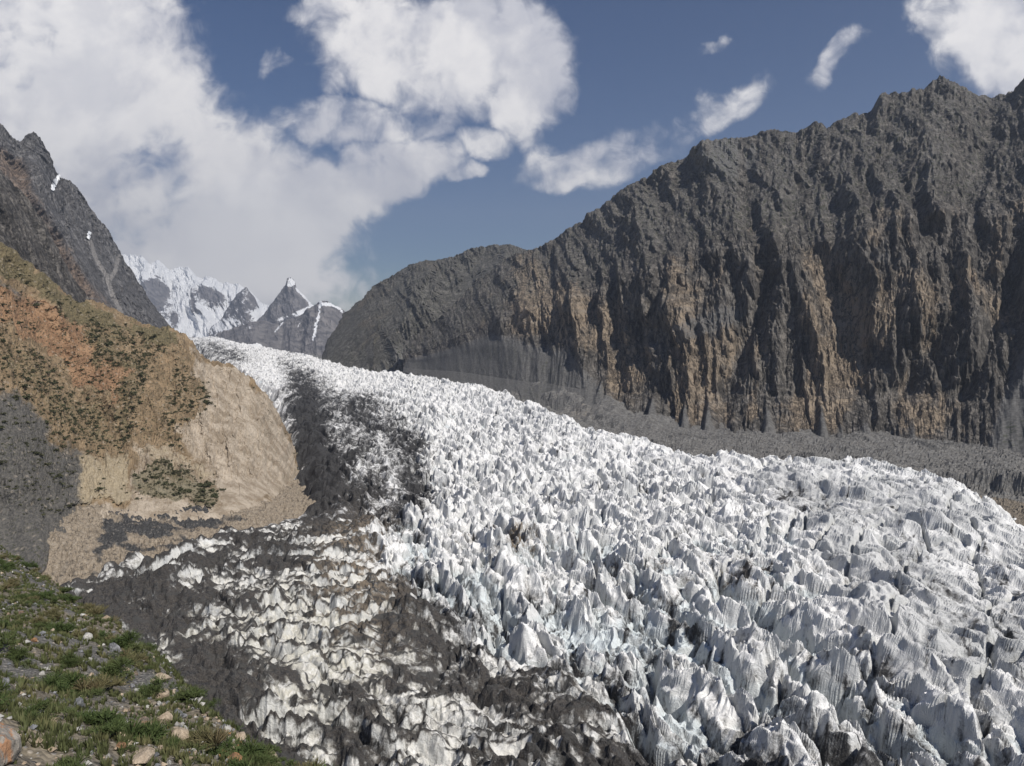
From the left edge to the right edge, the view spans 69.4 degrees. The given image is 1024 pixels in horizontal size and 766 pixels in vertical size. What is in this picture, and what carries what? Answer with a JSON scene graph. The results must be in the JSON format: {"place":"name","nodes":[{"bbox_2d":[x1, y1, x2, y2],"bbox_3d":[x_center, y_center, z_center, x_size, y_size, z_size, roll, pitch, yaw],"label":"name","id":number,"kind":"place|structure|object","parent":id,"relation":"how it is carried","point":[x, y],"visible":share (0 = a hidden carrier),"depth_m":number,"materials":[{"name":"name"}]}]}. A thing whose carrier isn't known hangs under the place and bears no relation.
{"place":"outdoors","nodes":[
{"label":"outdoors","id":0,"kind":"place"},
{"bbox_2d":[29,616,47,623],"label":"bush","id":1,"kind":"object","parent":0,"point":[39,619],"visible":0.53,"depth_m":33.74,"materials":[{"name":"green plant"}]},
{"bbox_2d":[0,170,90,302],"bbox_3d":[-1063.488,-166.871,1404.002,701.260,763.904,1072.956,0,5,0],"label":"dark cliff","id":2,"kind":"structure","parent":0,"point":[25,234],"depth_m":1392.37,"materials":[{"name":"grey stone"}]},
{"bbox_2d":[0,123,171,327],"bbox_3d":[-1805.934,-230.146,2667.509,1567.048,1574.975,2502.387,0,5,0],"label":"spire mountain","id":3,"kind":"structure","parent":0,"point":[100,269],"depth_m":2532.03,"materials":[{"name":"grey stone"}]},
{"bbox_2d":[50,173,90,238],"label":"snow patch","id":4,"kind":"object","parent":3,"relation":"on","point":[55,181],"visible":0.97,"depth_m":2604.85,"materials":[{"name":"white snow"}]},
{"bbox_2d":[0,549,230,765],"bbox_3d":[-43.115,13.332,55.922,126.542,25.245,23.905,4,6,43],"label":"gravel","id":5,"kind":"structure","parent":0,"point":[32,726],"depth_m":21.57,"materials":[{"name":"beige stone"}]},
{"bbox_2d":[0,545,281,765],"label":"grassy slope","id":6,"kind":"structure","parent":0,"point":[28,751],"depth_m":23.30,"materials":[{"name":"green plant"}]},
{"bbox_2d":[0,678,11,691],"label":"bush","id":7,"kind":"object","parent":6,"relation":"on","point":[6,686],"visible":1,"depth_m":16.16,"materials":[{"name":"green plant"}]},
{"bbox_2d":[0,582,11,589],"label":"bush","id":8,"kind":"object","parent":6,"relation":"on","point":[6,586],"visible":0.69,"depth_m":40.87,"materials":[{"name":"green plant"}]},
{"bbox_2d":[0,562,11,570],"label":"bush","id":9,"kind":"object","parent":6,"relation":"on","point":[6,567],"visible":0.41,"depth_m":49.40,"materials":[{"name":"green plant"}]},
{"bbox_2d":[0,690,12,708],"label":"bush","id":10,"kind":"object","parent":6,"relation":"on","point":[3,695],"visible":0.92,"depth_m":16.10,"materials":[{"name":"green plant"}]},
{"bbox_2d":[1,619,11,627],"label":"bush","id":11,"kind":"object","parent":6,"relation":"on","point":[8,623],"visible":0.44,"depth_m":29.72,"materials":[{"name":"green plant"}]},
{"bbox_2d":[0,628,20,655],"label":"bush","id":12,"kind":"object","parent":6,"relation":"on","point":[5,639],"visible":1,"depth_m":24.33,"materials":[{"name":"green plant"}]},
{"bbox_2d":[4,562,16,569],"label":"bush","id":13,"kind":"object","parent":6,"relation":"on","point":[10,564],"visible":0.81,"depth_m":50.49,"materials":[{"name":"green plant"}]},
{"bbox_2d":[0,722,21,765],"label":"boulder","id":14,"kind":"object","parent":6,"relation":"on","point":[10,744],"visible":0.97,"depth_m":13.12,"materials":[{"name":"grey stone"}]},
{"bbox_2d":[4,576,22,587],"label":"bush","id":15,"kind":"object","parent":6,"relation":"on","point":[16,583],"visible":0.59,"depth_m":43.34,"materials":[{"name":"green plant"}]},
{"bbox_2d":[6,644,29,660],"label":"bush","id":16,"kind":"object","parent":6,"relation":"on","point":[22,651],"visible":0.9,"depth_m":24.14,"materials":[{"name":"green plant"}]},
{"bbox_2d":[14,593,25,598],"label":"bush","id":17,"kind":"object","parent":6,"relation":"on","point":[16,596],"visible":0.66,"depth_m":39.13,"materials":[{"name":"green plant"}]},
{"bbox_2d":[16,592,42,603],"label":"bush","id":18,"kind":"object","parent":6,"relation":"on","point":[35,595],"visible":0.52,"depth_m":39.31,"materials":[{"name":"green plant"}]},
{"bbox_2d":[20,559,39,567],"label":"bush","id":19,"kind":"object","parent":6,"relation":"on","point":[30,564],"visible":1,"depth_m":62.18,"materials":[{"name":"green plant"}]},
{"bbox_2d":[25,595,39,603],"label":"bush","id":20,"kind":"object","parent":6,"relation":"on","point":[29,598],"visible":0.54,"depth_m":37.90,"materials":[{"name":"green plant"}]},
{"bbox_2d":[21,696,53,717],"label":"bush","id":21,"kind":"object","parent":6,"relation":"on","point":[42,704],"visible":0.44,"depth_m":16.51,"materials":[{"name":"green plant"}]},
{"bbox_2d":[35,622,44,627],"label":"bush","id":22,"kind":"object","parent":6,"relation":"on","point":[39,624],"visible":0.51,"depth_m":32.32,"materials":[{"name":"green plant"}]},
{"bbox_2d":[26,591,57,601],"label":"bush","id":23,"kind":"object","parent":6,"relation":"on","point":[45,594],"visible":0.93,"depth_m":39.67,"materials":[{"name":"green plant"}]},
{"bbox_2d":[31,671,55,684],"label":"bush","id":24,"kind":"object","parent":6,"relation":"on","point":[43,677],"visible":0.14,"depth_m":22.29,"materials":[{"name":"green plant"}]},
{"bbox_2d":[37,620,66,630],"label":"bush","id":25,"kind":"object","parent":6,"relation":"on","point":[49,625],"visible":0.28,"depth_m":33.20,"materials":[{"name":"green plant"}]},
{"bbox_2d":[42,606,62,619],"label":"bush","id":26,"kind":"object","parent":6,"relation":"on","point":[53,613],"visible":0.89,"depth_m":35.94,"materials":[{"name":"green plant"}]},
{"bbox_2d":[37,668,81,697],"bbox_3d":[-13.072,8.746,21.375,1.439,0.572,1.594,16,11,-21],"label":"bush","id":27,"kind":"object","parent":6,"relation":"on","point":[55,680],"visible":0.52,"depth_m":21.46,"materials":[{"name":"green plant"}]},
{"bbox_2d":[45,620,80,631],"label":"bush","id":28,"kind":"object","parent":6,"relation":"on","point":[67,626],"visible":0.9,"depth_m":32.46,"materials":[{"name":"green plant"}]},
{"bbox_2d":[54,593,78,600],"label":"bush","id":29,"kind":"object","parent":6,"relation":"on","point":[67,598],"visible":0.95,"depth_m":43.41,"materials":[{"name":"green plant"}]},
{"bbox_2d":[59,586,74,592],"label":"bush","id":30,"kind":"object","parent":6,"relation":"on","point":[65,589],"visible":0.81,"depth_m":51.17,"materials":[{"name":"green plant"}]},
{"bbox_2d":[58,650,82,667],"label":"bush","id":31,"kind":"object","parent":6,"relation":"on","point":[68,660],"visible":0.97,"depth_m":25.34,"materials":[{"name":"green plant"}]},
{"bbox_2d":[54,670,89,690],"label":"bush","id":32,"kind":"object","parent":6,"relation":"on","point":[73,678],"visible":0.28,"depth_m":22.67,"materials":[{"name":"green plant"}]},
{"bbox_2d":[54,757,92,765],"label":"bush","id":33,"kind":"object","parent":6,"relation":"on","point":[75,764],"visible":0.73,"depth_m":13.64,"materials":[{"name":"green plant"}]},
{"bbox_2d":[55,744,95,765],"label":"bush","id":34,"kind":"object","parent":6,"relation":"on","point":[70,759],"visible":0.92,"depth_m":13.88,"materials":[{"name":"green plant"}]},
{"bbox_2d":[74,697,84,706],"bbox_3d":[-12.072,8.891,20.517,0.330,0.385,0.390,7,10,8],"label":"boulder","id":35,"kind":"object","parent":6,"relation":"on","point":[80,700],"visible":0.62,"depth_m":20.45,"materials":[{"name":"grey stone"}]},
{"bbox_2d":[70,626,99,638],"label":"bush","id":36,"kind":"object","parent":6,"relation":"on","point":[92,631],"visible":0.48,"depth_m":32.11,"materials":[{"name":"green plant"}]},
{"bbox_2d":[74,603,97,612],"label":"bush","id":37,"kind":"object","parent":6,"relation":"on","point":[86,608],"visible":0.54,"depth_m":42.30,"materials":[{"name":"green plant"}]},
{"bbox_2d":[82,633,92,640],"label":"boulder","id":38,"kind":"object","parent":6,"relation":"on","point":[88,635],"visible":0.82,"depth_m":28.61,"materials":[{"name":"stone"}]},
{"bbox_2d":[83,604,108,615],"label":"bush","id":39,"kind":"object","parent":6,"relation":"on","point":[98,609],"visible":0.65,"depth_m":40.91,"materials":[{"name":"green plant"}]},
{"bbox_2d":[76,706,123,726],"bbox_3d":[-9.899,7.954,17.724,1.176,0.508,1.108,10,-17,-22],"label":"bush","id":40,"kind":"object","parent":6,"relation":"on","point":[94,717],"visible":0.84,"depth_m":17.60,"materials":[{"name":"green plant"}]},
{"bbox_2d":[70,673,132,689],"bbox_3d":[-12.790,9.273,23.018,1.902,0.535,1.471,11,-19,-31],"label":"bush","id":41,"kind":"object","parent":6,"relation":"on","point":[97,682],"visible":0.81,"depth_m":22.81,"materials":[{"name":"green plant"}]},
{"bbox_2d":[96,628,108,638],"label":"bush","id":42,"kind":"object","parent":6,"relation":"on","point":[101,634],"visible":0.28,"depth_m":32.61,"materials":[{"name":"green plant"}]},
{"bbox_2d":[87,717,129,734],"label":"bush","id":43,"kind":"object","parent":6,"relation":"on","point":[113,726],"visible":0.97,"depth_m":15.83,"materials":[{"name":"green plant"}]},
{"bbox_2d":[109,642,120,652],"bbox_3d":[-15.386,10.273,28.579,0.511,0.500,0.280,-2,-7,-3],"label":"boulder","id":44,"kind":"object","parent":6,"relation":"on","point":[113,646],"visible":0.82,"depth_m":28.51,"materials":[{"name":"grey stone"}]},
{"bbox_2d":[98,654,135,682],"bbox_3d":[-13.917,10.051,26.030,1.508,0.699,1.326,-19,34,-40],"label":"bush","id":45,"kind":"object","parent":6,"relation":"on","point":[110,669],"visible":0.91,"depth_m":26.07,"materials":[{"name":"green plant"}]},
{"bbox_2d":[104,633,129,643],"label":"bush","id":46,"kind":"object","parent":6,"relation":"on","point":[109,637],"visible":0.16,"depth_m":33.63,"materials":[{"name":"green plant"}]},
{"bbox_2d":[113,616,123,625],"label":"bush","id":47,"kind":"object","parent":6,"relation":"on","point":[114,619],"visible":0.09,"depth_m":45.16,"materials":[{"name":"green plant"}]},
{"bbox_2d":[116,741,125,749],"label":"boulder","id":48,"kind":"object","parent":6,"relation":"on","point":[120,743],"visible":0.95,"depth_m":15.56,"materials":[{"name":"beige stone"}]},
{"bbox_2d":[110,628,143,652],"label":"bush","id":49,"kind":"object","parent":6,"relation":"on","point":[123,639],"visible":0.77,"depth_m":29.29,"materials":[{"name":"green plant"}]},
{"bbox_2d":[109,714,155,744],"bbox_3d":[-9.159,8.392,17.793,1.392,0.476,1.542,17,5,-36],"label":"bush","id":50,"kind":"object","parent":6,"relation":"on","point":[121,719],"visible":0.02,"depth_m":18.04,"materials":[{"name":"green plant"}]},
{"bbox_2d":[119,647,147,669],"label":"bush","id":51,"kind":"object","parent":6,"relation":"on","point":[138,657],"visible":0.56,"depth_m":28.41,"materials":[{"name":"green plant"}]},
{"bbox_2d":[134,716,151,724],"bbox_3d":[-10.405,9.554,20.722,0.785,0.315,0.526,-17,19,-1],"label":"boulder","id":52,"kind":"object","parent":6,"relation":"on","point":[145,719],"visible":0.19,"depth_m":20.71,"materials":[{"name":"brown stone"}]},
{"bbox_2d":[132,746,154,764],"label":"boulder","id":53,"kind":"object","parent":6,"relation":"on","point":[146,753],"visible":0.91,"depth_m":15.48,"materials":[{"name":"beige stone"}]},
{"bbox_2d":[136,639,158,649],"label":"bush","id":54,"kind":"object","parent":6,"relation":"on","point":[149,644],"visible":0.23,"depth_m":34.32,"materials":[{"name":"green plant"}]},
{"bbox_2d":[122,711,174,743],"bbox_3d":[-8.835,8.126,17.477,1.338,0.820,1.522,-18,-19,37],"label":"bush","id":55,"kind":"object","parent":6,"relation":"on","point":[156,730],"visible":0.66,"depth_m":17.32,"materials":[{"name":"green plant"}]},
{"bbox_2d":[137,672,169,696],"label":"bush","id":56,"kind":"object","parent":6,"relation":"on","point":[156,683],"visible":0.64,"depth_m":23.84,"materials":[{"name":"green plant"}]},
{"bbox_2d":[155,689,169,698],"bbox_3d":[-11.345,10.103,23.933,0.481,0.366,0.438,-2,5,-24],"label":"boulder","id":57,"kind":"object","parent":6,"relation":"on","point":[166,693],"visible":0.56,"depth_m":23.81,"materials":[{"name":"beige stone"}]},
{"bbox_2d":[155,673,171,681],"bbox_3d":[-13.187,11.141,27.919,0.566,0.373,0.849,9,-11,-12],"label":"boulder","id":58,"kind":"object","parent":6,"relation":"on","point":[166,678],"visible":0.56,"depth_m":27.85,"materials":[{"name":"beige stone"}]},
{"bbox_2d":[156,711,172,723],"bbox_3d":[-10.114,9.783,21.517,0.451,0.398,0.338,4,-5,-43],"label":"boulder","id":59,"kind":"object","parent":6,"relation":"on","point":[168,715],"visible":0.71,"depth_m":21.45,"materials":[{"name":"beige stone"}]},
{"bbox_2d":[165,736,182,744],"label":"bush","id":60,"kind":"object","parent":6,"relation":"on","point":[176,740],"visible":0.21,"depth_m":19.02,"materials":[{"name":"green plant"}]},
{"bbox_2d":[174,709,183,716],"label":"boulder","id":61,"kind":"object","parent":6,"relation":"on","point":[180,711],"visible":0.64,"depth_m":22.46,"materials":[{"name":"grey stone"}]},
{"bbox_2d":[171,727,188,739],"bbox_3d":[-9.328,9.808,20.722,0.504,0.343,0.597,-2,5,-25],"label":"boulder","id":62,"kind":"object","parent":6,"relation":"on","point":[182,732],"visible":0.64,"depth_m":20.56,"materials":[{"name":"beige stone"}]},
{"bbox_2d":[170,684,208,699],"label":"bush","id":63,"kind":"object","parent":6,"relation":"on","point":[193,693],"visible":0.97,"depth_m":24.55,"materials":[{"name":"green plant"}]},
{"bbox_2d":[180,722,230,751],"bbox_3d":[-7.621,8.709,18.192,1.370,0.554,1.772,-20,0,-22],"label":"bush","id":64,"kind":"object","parent":6,"relation":"on","point":[217,737],"visible":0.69,"depth_m":18.09,"materials":[{"name":"green plant"}]},
{"bbox_2d":[201,697,220,707],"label":"bush","id":65,"kind":"object","parent":6,"relation":"on","point":[211,703],"visible":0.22,"depth_m":27.26,"materials":[{"name":"green plant"}]},
{"bbox_2d":[204,728,248,758],"bbox_3d":[-7.078,9.154,17.957,1.625,0.485,2.365,16,12,-17],"label":"bush","id":66,"kind":"object","parent":6,"relation":"on","point":[227,743],"visible":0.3,"depth_m":18.35,"materials":[{"name":"green plant"}]},
{"bbox_2d":[224,725,231,731],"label":"boulder","id":67,"kind":"object","parent":6,"relation":"on","point":[227,727],"visible":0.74,"depth_m":22.96,"materials":[{"name":"stone"}]},
{"bbox_2d":[226,752,241,761],"bbox_3d":[-6.694,9.099,17.762,0.439,0.251,0.577,15,10,-18],"label":"boulder","id":68,"kind":"object","parent":6,"relation":"on","point":[234,754],"visible":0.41,"depth_m":17.87,"materials":[{"name":"orange stone"}]},
{"bbox_2d":[223,756,253,765],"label":"bush","id":69,"kind":"object","parent":6,"relation":"on","point":[241,763],"visible":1,"depth_m":16.12,"materials":[{"name":"green plant"}]},
{"bbox_2d":[234,722,243,731],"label":"bush","id":70,"kind":"object","parent":6,"relation":"on","point":[238,727],"visible":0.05,"depth_m":26.50,"materials":[{"name":"green plant"}]},
{"bbox_2d":[235,731,246,739],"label":"boulder","id":71,"kind":"object","parent":6,"relation":"on","point":[241,734],"visible":0.66,"depth_m":23.02,"materials":[{"name":"beige stone"}]},
{"bbox_2d":[229,735,275,764],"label":"bush","id":72,"kind":"object","parent":6,"relation":"on","point":[254,748],"visible":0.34,"depth_m":18.92,"materials":[{"name":"green plant"}]},
{"bbox_2d":[251,751,271,764],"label":"bush","id":73,"kind":"object","parent":6,"relation":"on","point":[262,758],"visible":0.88,"depth_m":17.95,"materials":[{"name":"green plant"}]},
{"bbox_2d":[257,741,297,765],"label":"bush","id":74,"kind":"object","parent":6,"relation":"on","point":[277,749],"visible":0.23,"depth_m":22.49,"materials":[{"name":"green plant"}]},
{"bbox_2d":[269,755,286,763],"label":"bush","id":75,"kind":"object","parent":6,"relation":"on","point":[281,759],"visible":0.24,"depth_m":19.01,"materials":[{"name":"green plant"}]},
{"bbox_2d":[292,756,327,765],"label":"bush","id":76,"kind":"object","parent":6,"relation":"on","point":[313,762],"visible":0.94,"depth_m":18.44,"materials":[{"name":"green plant"}]},
{"bbox_2d":[0,242,297,574],"bbox_3d":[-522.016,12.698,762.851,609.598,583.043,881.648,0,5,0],"label":"hillside","id":77,"kind":"structure","parent":0,"point":[237,443],"depth_m":699.33,"materials":[{"name":"brown soil"}]},
{"bbox_2d":[0,263,297,515],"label":"scrub","id":78,"kind":"object","parent":77,"relation":"on","point":[119,389],"visible":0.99,"depth_m":690.71,"materials":[{"name":"green plant"}]},
{"bbox_2d":[199,482,212,486],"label":"shrub","id":79,"kind":"object","parent":77,"relation":"on","point":[209,484],"visible":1,"depth_m":650.66,"materials":[{"name":"green plant"}]},
{"bbox_2d":[121,254,269,337],"bbox_3d":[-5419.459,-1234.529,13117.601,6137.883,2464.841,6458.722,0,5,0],"label":"snow mountain","id":80,"kind":"structure","parent":0,"point":[187,301],"depth_m":13425.62,"materials":[{"name":"white snow"}]},
{"bbox_2d":[209,287,263,336],"bbox_3d":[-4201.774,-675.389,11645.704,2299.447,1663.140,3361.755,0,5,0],"label":"rocky peak","id":81,"kind":"structure","parent":0,"point":[243,308],"depth_m":11300.39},
{"bbox_2d":[216,301,344,355],"bbox_3d":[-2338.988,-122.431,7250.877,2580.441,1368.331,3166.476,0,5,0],"label":"mountain","id":82,"kind":"structure","parent":0,"point":[308,331],"depth_m":6787.22,"materials":[{"name":"grey stone"}]},
{"bbox_2d":[256,277,312,322],"bbox_3d":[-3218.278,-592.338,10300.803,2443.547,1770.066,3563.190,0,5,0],"label":"pyramid peak","id":83,"kind":"structure","parent":0,"point":[290,301],"depth_m":10170.94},
{"bbox_2d":[321,244,532,371],"bbox_3d":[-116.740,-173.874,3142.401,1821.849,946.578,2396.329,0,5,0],"label":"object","id":84,"kind":"structure","parent":0,"point":[379,322],"depth_m":3097.51,"materials":[{"name":"grey stone"}]},
{"bbox_2d":[0,0,1023,311],"label":"sky","id":85,"kind":"structure","parent":0,"point":[335,148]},
{"bbox_2d":[43,337,1023,585],"bbox_3d":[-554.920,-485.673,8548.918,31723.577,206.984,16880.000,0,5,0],"label":"valley floor","id":86,"kind":"structure","parent":0,"point":[90,541],"depth_m":819.27,"materials":[{"name":"grey gravel"}]},
{"bbox_2d":[60,336,1023,765],"bbox_3d":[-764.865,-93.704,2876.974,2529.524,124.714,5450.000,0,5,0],"label":"glacier","id":87,"kind":"object","parent":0,"point":[442,572],"visible":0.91,"depth_m":408.45,"materials":[{"name":"white ice"}]},
{"bbox_2d":[403,75,1023,453],"bbox_3d":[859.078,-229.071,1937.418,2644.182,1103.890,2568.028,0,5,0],"label":"mountain","id":88,"kind":"structure","parent":0,"point":[855,271],"depth_m":1423.95,"materials":[{"name":"grey stone"}]}
]}

